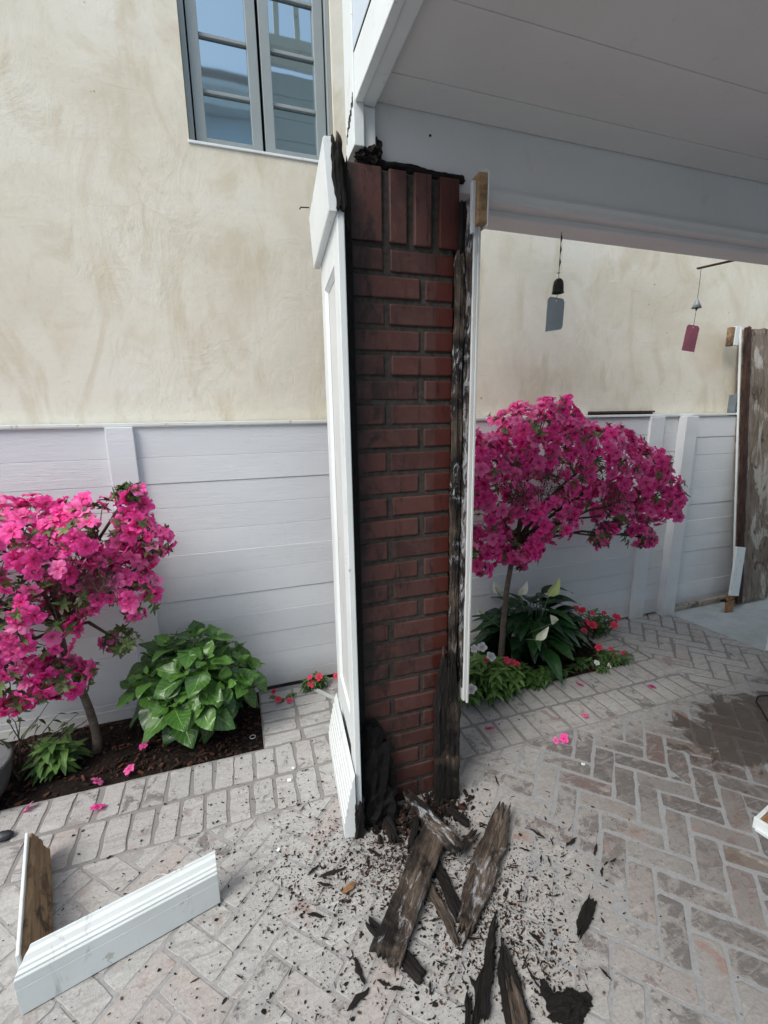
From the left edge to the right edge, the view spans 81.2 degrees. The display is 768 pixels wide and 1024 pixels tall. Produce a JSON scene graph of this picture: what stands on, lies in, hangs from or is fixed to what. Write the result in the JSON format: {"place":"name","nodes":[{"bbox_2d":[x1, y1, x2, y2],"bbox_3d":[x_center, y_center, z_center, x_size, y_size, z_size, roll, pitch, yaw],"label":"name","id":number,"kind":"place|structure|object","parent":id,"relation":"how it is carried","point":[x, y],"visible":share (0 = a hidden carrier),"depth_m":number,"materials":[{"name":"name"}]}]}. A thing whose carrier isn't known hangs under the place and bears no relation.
{"place":"outdoors","nodes":[
{"label":"outdoors","id":0,"kind":"place"},
{"bbox_2d":[0,641,624,810],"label":"mulch","id":1,"kind":"object","parent":0,"point":[103,770],"visible":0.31,"depth_m":1.93,"materials":[{"name":"brown wood"}]},
{"bbox_2d":[0,741,12,795],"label":"plant pot","id":2,"kind":"object","parent":1,"relation":"on","point":[6,755],"visible":0.88,"depth_m":1.69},
{"bbox_2d":[0,702,87,780],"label":"bare twigs","id":3,"kind":"object","parent":1,"relation":"on","point":[16,766],"visible":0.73,"depth_m":1.79,"materials":[{"name":"brown plant"}]},
{"bbox_2d":[18,728,92,786],"bbox_3d":[-1.337,0.998,1.835,0.231,0.156,0.248,-5,13,-18],"label":"broadleaf plant","id":4,"kind":"object","parent":1,"relation":"on","point":[54,755],"visible":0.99,"depth_m":1.79,"materials":[{"name":"green plant"}]},
{"bbox_2d":[0,481,176,754],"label":"azalea tree","id":5,"kind":"object","parent":1,"relation":"on","point":[54,538],"visible":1,"depth_m":1.64,"materials":[{"name":"pink plant"}]},
{"bbox_2d":[91,777,103,784],"bbox_3d":[-1.118,1.051,1.751,0.040,0.012,0.051,23,-12,43],"label":"fallen blossom","id":6,"kind":"object","parent":1,"relation":"on","point":[99,781],"visible":1,"depth_m":1.75,"materials":[{"name":"pink plant"}]},
{"bbox_2d":[123,764,134,774],"bbox_3d":[-1.029,1.036,1.808,0.038,0.012,0.046,17,37,29],"label":"fallen blossom","id":7,"kind":"object","parent":1,"relation":"on","point":[128,768],"visible":1,"depth_m":1.81,"materials":[{"name":"pink plant"}]},
{"bbox_2d":[139,740,148,750],"bbox_3d":[-1.042,1.008,1.942,0.046,0.013,0.042,-43,40,-22],"label":"fallen blossom","id":8,"kind":"object","parent":1,"relation":"on","point":[142,745],"visible":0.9,"depth_m":1.94,"materials":[{"name":"pink plant"}]},
{"bbox_2d":[116,620,266,748],"bbox_3d":[-0.836,0.746,1.970,0.618,0.534,0.502,-5,13,-18],"label":"hydrangea","id":9,"kind":"object","parent":1,"relation":"on","point":[188,692],"visible":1,"depth_m":1.87,"materials":[{"name":"green plant"}]},
{"bbox_2d":[10,613,647,743],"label":"ground","id":10,"kind":"structure","parent":0,"point":[273,687],"depth_m":2.48,"materials":[{"name":"brown soil"}]},
{"bbox_2d":[0,612,767,1023],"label":"paving","id":11,"kind":"structure","parent":0,"point":[88,1000],"depth_m":1.43,"materials":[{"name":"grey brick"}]},
{"bbox_2d":[0,830,13,841],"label":"dark stone","id":12,"kind":"object","parent":11,"relation":"on","point":[5,835],"visible":1,"depth_m":1.52,"materials":[{"name":"stone"}]},
{"bbox_2d":[90,803,105,809],"bbox_3d":[-1.043,1.073,1.634,0.051,0.012,0.041,7,-8,-34],"label":"fallen blossom","id":13,"kind":"object","parent":11,"relation":"on","point":[97,806],"visible":1,"depth_m":1.63,"materials":[{"name":"pink plant"}]},
{"bbox_2d":[13,832,220,1015],"bbox_3d":[-0.805,1.066,1.368,0.482,0.145,0.471,-9,14,-32],"label":"base moulding","id":14,"kind":"object","parent":11,"relation":"on","point":[51,964],"visible":1,"depth_m":1.18,"materials":[{"name":"white paint"}]},
{"bbox_2d":[269,689,296,702],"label":"impatiens","id":15,"kind":"object","parent":11,"relation":"on","point":[277,699],"visible":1,"depth_m":2.23,"materials":[{"name":"red plant"}]},
{"bbox_2d":[308,864,319,874],"bbox_3d":[-0.221,1.119,1.403,0.012,0.003,0.049,9,15,42],"label":"wood chip","id":16,"kind":"object","parent":11,"relation":"on","point":[312,870],"visible":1,"depth_m":1.40,"materials":[{"name":"brown wood"}]},
{"bbox_2d":[307,912,323,917],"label":"wood chip","id":17,"kind":"object","parent":11,"relation":"on","point":[312,914],"visible":1,"depth_m":1.27,"materials":[{"name":"black wood"}]},
{"bbox_2d":[300,671,337,693],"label":"impatiens","id":18,"kind":"object","parent":11,"relation":"on","point":[307,684],"visible":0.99,"depth_m":2.33,"materials":[{"name":"green plant"}]},
{"bbox_2d":[310,688,338,701],"bbox_3d":[-0.265,0.935,2.261,0.348,0.012,0.018,8,15,35],"label":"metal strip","id":19,"kind":"object","parent":11,"relation":"on","point":[326,694],"visible":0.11,"depth_m":2.28,"materials":[{"name":"white metal"}]},
{"bbox_2d":[317,881,332,885],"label":"wood chip","id":20,"kind":"object","parent":11,"relation":"on","point":[323,884],"visible":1,"depth_m":1.36,"materials":[{"name":"brown wood"}]},
{"bbox_2d":[318,867,346,877],"bbox_3d":[-0.160,1.120,1.393,0.092,0.005,0.014,-5,18,-18],"label":"wood chip","id":21,"kind":"object","parent":11,"relation":"on","point":[328,873],"visible":1,"depth_m":1.39,"materials":[{"name":"brown wood"}]},
{"bbox_2d":[342,881,354,893],"bbox_3d":[-0.106,1.128,1.345,0.047,0.008,0.021,-11,16,-40],"label":"wood chip","id":22,"kind":"object","parent":11,"relation":"on","point":[348,887],"visible":1,"depth_m":1.34,"materials":[{"name":"orange wood"}]},
{"bbox_2d":[347,987,368,1010],"bbox_3d":[-0.064,1.182,1.090,0.069,0.005,0.017,-10,15,-38],"label":"wood chip","id":23,"kind":"object","parent":11,"relation":"on","point":[358,997],"visible":1,"depth_m":1.09,"materials":[{"name":"brown wood"}]},
{"bbox_2d":[354,957,364,984],"bbox_3d":[-0.064,1.171,1.143,0.018,0.006,0.066,-1,11,-27],"label":"wood chip","id":24,"kind":"object","parent":11,"relation":"on","point":[358,969],"visible":1,"depth_m":1.14,"materials":[{"name":"black wood"}]},
{"bbox_2d":[0,413,736,741],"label":"board fence","id":25,"kind":"object","parent":11,"relation":"on","point":[243,512],"visible":0.43,"depth_m":2.20,"materials":[{"name":"paint"}]},
{"bbox_2d":[0,692,747,1023],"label":"wood crumbs","id":26,"kind":"object","parent":11,"relation":"on","point":[361,934],"visible":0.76,"depth_m":1.30,"materials":[{"name":"brown wood"}]},
{"bbox_2d":[367,849,381,856],"bbox_3d":[-0.031,1.105,1.454,0.054,0.004,0.012,5,16,28],"label":"wood chip","id":27,"kind":"object","parent":11,"relation":"on","point":[374,852],"visible":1,"depth_m":1.45,"materials":[{"name":"brown wood"}]},
{"bbox_2d":[0,0,767,429],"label":"stucco house","id":28,"kind":"structure","parent":11,"relation":"on","point":[158,164],"depth_m":1.93,"materials":[{"name":"beige paint"}]},
{"bbox_2d":[177,0,332,139],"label":"window frame","id":29,"kind":"structure","parent":28,"relation":"in","point":[325,4],"depth_m":1.92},
{"bbox_2d":[377,979,390,985],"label":"wood chip","id":30,"kind":"object","parent":11,"relation":"on","point":[383,983],"visible":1,"depth_m":1.12,"materials":[{"name":"black wood"}]},
{"bbox_2d":[365,916,426,984],"bbox_3d":[0.026,1.156,1.190,0.203,0.020,0.038,11,17,42],"label":"broken plank","id":31,"kind":"object","parent":11,"relation":"on","point":[414,970],"visible":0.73,"depth_m":1.15,"materials":[{"name":"brown wood"}]},
{"bbox_2d":[389,985,403,990],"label":"wood chip","id":32,"kind":"object","parent":11,"relation":"on","point":[396,987],"visible":1,"depth_m":1.11,"materials":[{"name":"black wood"}]},
{"bbox_2d":[345,161,458,801],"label":"brick column","id":33,"kind":"structure","parent":11,"relation":"on","point":[401,242],"depth_m":1.38,"materials":[{"name":"red brick"}]},
{"bbox_2d":[299,131,364,839],"bbox_3d":[-0.169,0.042,1.517,0.084,2.082,0.482,-4,12,-15],"label":"column casing","id":34,"kind":"object","parent":33,"relation":"attached to","point":[329,222],"depth_m":1.43,"materials":[{"name":"white paint"}]},
{"bbox_2d":[342,0,767,264],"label":"porch","id":35,"kind":"object","parent":33,"relation":"on","point":[639,124],"visible":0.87,"depth_m":1.22,"materials":[{"name":"paint"}]},
{"bbox_2d":[446,168,489,702],"bbox_3d":[0.250,-0.148,1.473,0.043,1.650,0.203,-5,13,-18],"label":"corner casing","id":36,"kind":"object","parent":35,"relation":"attached to","point":[477,224],"visible":0.52,"depth_m":1.38,"materials":[{"name":"white paint"}]},
{"bbox_2d":[545,232,564,331],"bbox_3d":[0.605,-0.801,1.570,0.073,0.324,0.042,0,12,3],"label":"wind chime","id":37,"kind":"object","parent":35,"relation":"hanging from","point":[554,315],"visible":1,"depth_m":1.58,"materials":[{"name":"metal"}]},
{"bbox_2d":[696,260,733,269],"bbox_3d":[1.497,-1.105,1.955,0.048,0.060,0.213,-12,15,-42],"label":"chime bracket","id":38,"kind":"object","parent":35,"relation":"attached to","point":[714,264],"visible":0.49,"depth_m":1.97,"materials":[{"name":"metal"}]},
{"bbox_2d":[682,271,701,351],"bbox_3d":[1.420,-0.920,2.051,0.079,0.357,0.042,-5,13,-18],"label":"wind chime","id":39,"kind":"object","parent":38,"relation":"hanging from","point":[690,339],"visible":1,"depth_m":2.07,"materials":[{"name":"metal"}]},
{"bbox_2d":[369,824,443,969],"bbox_3d":[0.093,1.099,1.333,0.092,0.030,0.432,5,17,25],"label":"broken plank","id":40,"kind":"object","parent":11,"relation":"on","point":[392,936],"visible":0.97,"depth_m":1.27,"materials":[{"name":"brown wood"}]},
{"bbox_2d":[403,789,467,856],"bbox_3d":[0.157,1.028,1.498,0.056,0.028,0.287,-10,17,-36],"label":"broken plank","id":41,"kind":"object","parent":40,"relation":"on","point":[444,833],"visible":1,"depth_m":1.47,"materials":[{"name":"brown wood"}]},
{"bbox_2d":[360,201,466,829],"bbox_3d":[0.075,0.117,1.427,0.399,2.039,0.118,-5,13,-18],"label":"rotted framing","id":42,"kind":"object","parent":11,"relation":"on","point":[380,795],"visible":0.97,"depth_m":1.53,"materials":[{"name":"brown wood"}]},
{"bbox_2d":[407,815,419,850],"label":"broken plank","id":43,"kind":"object","parent":11,"relation":"on","point":[412,836],"visible":0.93,"depth_m":1.49,"materials":[{"name":"brown wood"}]},
{"bbox_2d":[366,788,487,845],"bbox_3d":[0.160,1.068,1.580,0.456,0.051,0.191,-5,13,-18],"label":"rotted wood heap","id":44,"kind":"object","parent":11,"relation":"on","point":[405,822],"visible":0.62,"depth_m":1.58,"materials":[{"name":"brown wood"}]},
{"bbox_2d":[383,816,398,843],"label":"broken plank","id":45,"kind":"object","parent":44,"relation":"on","point":[391,829],"visible":0.77,"depth_m":1.51,"materials":[{"name":"brown wood"}]},
{"bbox_2d":[427,882,459,946],"bbox_3d":[0.159,1.133,1.282,0.036,0.020,0.204,-6,15,-23],"label":"broken plank","id":46,"kind":"object","parent":11,"relation":"on","point":[436,900],"visible":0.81,"depth_m":1.26,"materials":[{"name":"brown wood"}]},
{"bbox_2d":[434,858,461,922],"bbox_3d":[0.182,1.120,1.354,0.041,0.021,0.219,-5,13,-18],"label":"broken plank","id":47,"kind":"object","parent":11,"relation":"on","point":[453,902],"visible":0.7,"depth_m":1.32,"materials":[{"name":"brown wood"}]},
{"bbox_2d":[446,805,469,827],"bbox_3d":[0.260,1.063,1.565,0.034,0.018,0.101,-12,16,-41],"label":"broken plank","id":48,"kind":"object","parent":11,"relation":"on","point":[461,818],"visible":1,"depth_m":1.56,"materials":[{"name":"brown wood"}]},
{"bbox_2d":[464,991,471,1023],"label":"broken plank","id":49,"kind":"object","parent":11,"relation":"on","point":[468,1005],"visible":1,"depth_m":1.06,"materials":[{"name":"brown wood"}]},
{"bbox_2d":[461,828,480,854],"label":"broken plank","id":50,"kind":"object","parent":11,"relation":"on","point":[470,837],"visible":0.66,"depth_m":1.47,"materials":[{"name":"brown wood"}]},
{"bbox_2d":[469,976,475,990],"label":"wood chip","id":51,"kind":"object","parent":11,"relation":"on","point":[472,981],"visible":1,"depth_m":1.12,"materials":[{"name":"black wood"}]},
{"bbox_2d":[457,801,510,943],"bbox_3d":[0.323,1.091,1.403,0.088,0.029,0.489,6,15,28],"label":"broken plank","id":52,"kind":"object","parent":11,"relation":"on","point":[483,869],"visible":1,"depth_m":1.36,"materials":[{"name":"brown wood"}]},
{"bbox_2d":[471,909,497,1023],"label":"broken plank","id":53,"kind":"object","parent":11,"relation":"on","point":[490,940],"visible":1,"depth_m":1.12,"materials":[{"name":"brown wood"}]},
{"bbox_2d":[481,943,494,1022],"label":"broken plank","id":54,"kind":"object","parent":53,"relation":"on","point":[486,1003],"visible":1,"depth_m":1.09,"materials":[{"name":"brown wood"}]},
{"bbox_2d":[259,615,721,748],"bbox_3d":[0.748,0.881,2.569,2.812,0.026,0.438,-5,13,-18],"label":"paving joint","id":55,"kind":"object","parent":11,"relation":"on","point":[297,716],"visible":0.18,"depth_m":2.37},
{"bbox_2d":[497,936,529,1023],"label":"broken plank","id":56,"kind":"object","parent":11,"relation":"on","point":[505,962],"visible":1,"depth_m":1.11,"materials":[{"name":"black wood"}]},
{"bbox_2d":[505,971,527,1023],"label":"broken plank","id":57,"kind":"object","parent":56,"relation":"on","point":[519,1015],"visible":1,"depth_m":1.06,"materials":[{"name":"brown wood"}]},
{"bbox_2d":[527,967,538,986],"bbox_3d":[0.373,1.168,1.125,0.008,0.004,0.045,-1,11,-21],"label":"wood chip","id":58,"kind":"object","parent":11,"relation":"on","point":[531,975],"visible":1,"depth_m":1.12,"materials":[{"name":"black wood"}]},
{"bbox_2d":[529,932,543,945],"bbox_3d":[0.412,1.150,1.208,0.013,0.003,0.045,-11,16,-40],"label":"wood chip","id":59,"kind":"object","parent":11,"relation":"on","point":[535,936],"visible":1,"depth_m":1.21,"materials":[{"name":"black wood"}]},
{"bbox_2d":[559,733,568,743],"bbox_3d":[0.779,0.980,1.940,0.042,0.013,0.047,-1,47,33],"label":"fallen blossom","id":60,"kind":"object","parent":11,"relation":"on","point":[563,738],"visible":1,"depth_m":1.94,"materials":[{"name":"pink plant"}]},
{"bbox_2d":[539,978,593,1023],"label":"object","id":61,"kind":"object","parent":11,"relation":"on","point":[568,1005],"visible":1,"depth_m":1.06,"materials":[{"name":"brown wood"}]},
{"bbox_2d":[566,837,576,845],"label":"wood chip","id":62,"kind":"object","parent":11,"relation":"on","point":[572,841],"visible":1,"depth_m":1.48,"materials":[{"name":"black wood"}]},
{"bbox_2d":[576,894,596,940],"bbox_3d":[0.564,1.134,1.256,0.032,0.027,0.131,10,17,41],"label":"broken plank","id":63,"kind":"object","parent":11,"relation":"on","point":[585,916],"visible":1,"depth_m":1.25,"materials":[{"name":"brown wood"}]},
{"bbox_2d":[565,644,635,674],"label":"impatiens","id":64,"kind":"object","parent":11,"relation":"on","point":[610,658],"visible":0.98,"depth_m":2.52,"materials":[{"name":"green plant"}]},
{"bbox_2d":[653,642,767,690],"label":"paving joint","id":65,"kind":"object","parent":11,"relation":"on","point":[725,666],"visible":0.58,"depth_m":2.50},
{"bbox_2d":[752,805,767,838],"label":"casing offcut","id":66,"kind":"object","parent":11,"relation":"on","point":[760,824],"visible":1,"depth_m":1.51,"materials":[{"name":"white wood"}]},
{"bbox_2d":[755,695,767,721],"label":"black cable","id":67,"kind":"object","parent":11,"relation":"on","point":[760,707],"visible":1,"depth_m":2.15,"materials":[{"name":"black rubber"}]},
{"bbox_2d":[459,635,624,702],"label":"soil","id":68,"kind":"structure","parent":0,"point":[588,654],"depth_m":2.60,"materials":[{"name":"brown soil"}]},
{"bbox_2d":[458,642,525,707],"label":"impatiens","id":69,"kind":"object","parent":68,"relation":"on","point":[490,677],"visible":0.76,"depth_m":2.21,"materials":[{"name":"green plant"}]},
{"bbox_2d":[503,657,536,695],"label":"impatiens","id":70,"kind":"object","parent":68,"relation":"on","point":[513,662],"visible":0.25,"depth_m":2.31,"materials":[{"name":"green plant"}]},
{"bbox_2d":[470,578,595,684],"bbox_3d":[0.829,0.590,2.466,0.842,0.595,0.580,-5,13,-18],"label":"peace lily","id":71,"kind":"object","parent":68,"relation":"on","point":[529,629],"visible":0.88,"depth_m":2.40,"materials":[{"name":"green plant"}]},
{"bbox_2d":[520,665,573,690],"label":"impatiens","id":72,"kind":"object","parent":68,"relation":"on","point":[544,675],"visible":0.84,"depth_m":2.33,"materials":[{"name":"green plant"}]},
{"bbox_2d":[472,394,690,659],"bbox_3d":[0.919,0.142,2.394,1.591,1.492,0.540,-5,13,-18],"label":"azalea tree","id":73,"kind":"object","parent":68,"relation":"on","point":[518,464],"visible":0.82,"depth_m":2.18,"materials":[{"name":"pink plant"}]},
{"bbox_2d":[573,605,620,640],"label":"impatiens","id":74,"kind":"object","parent":68,"relation":"on","point":[594,624],"visible":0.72,"depth_m":2.78,"materials":[{"name":"green plant"}]},
{"bbox_2d":[672,597,767,652],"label":"concrete slab","id":75,"kind":"structure","parent":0,"point":[746,623],"depth_m":3.04,"materials":[{"name":"grey concrete"}]},
{"bbox_2d":[674,595,725,610],"bbox_3d":[2.302,0.664,3.270,0.540,0.039,0.029,-5,13,-18],"label":"bottom rail","id":76,"kind":"object","parent":75,"relation":"on","point":[697,603],"visible":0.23,"depth_m":3.25,"materials":[{"name":"white wood"}]},
{"bbox_2d":[720,547,745,611],"bbox_3d":[2.446,0.476,3.133,0.177,0.474,0.053,-5,13,-18],"label":"wood offcut","id":77,"kind":"object","parent":75,"relation":"on","point":[736,572],"visible":1,"depth_m":3.12,"materials":[{"name":"white paint"}]},
{"bbox_2d":[725,326,767,605],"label":"leaning casing","id":78,"kind":"object","parent":75,"relation":"on","point":[750,515],"visible":0.92,"depth_m":3.11,"materials":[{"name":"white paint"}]}
]}

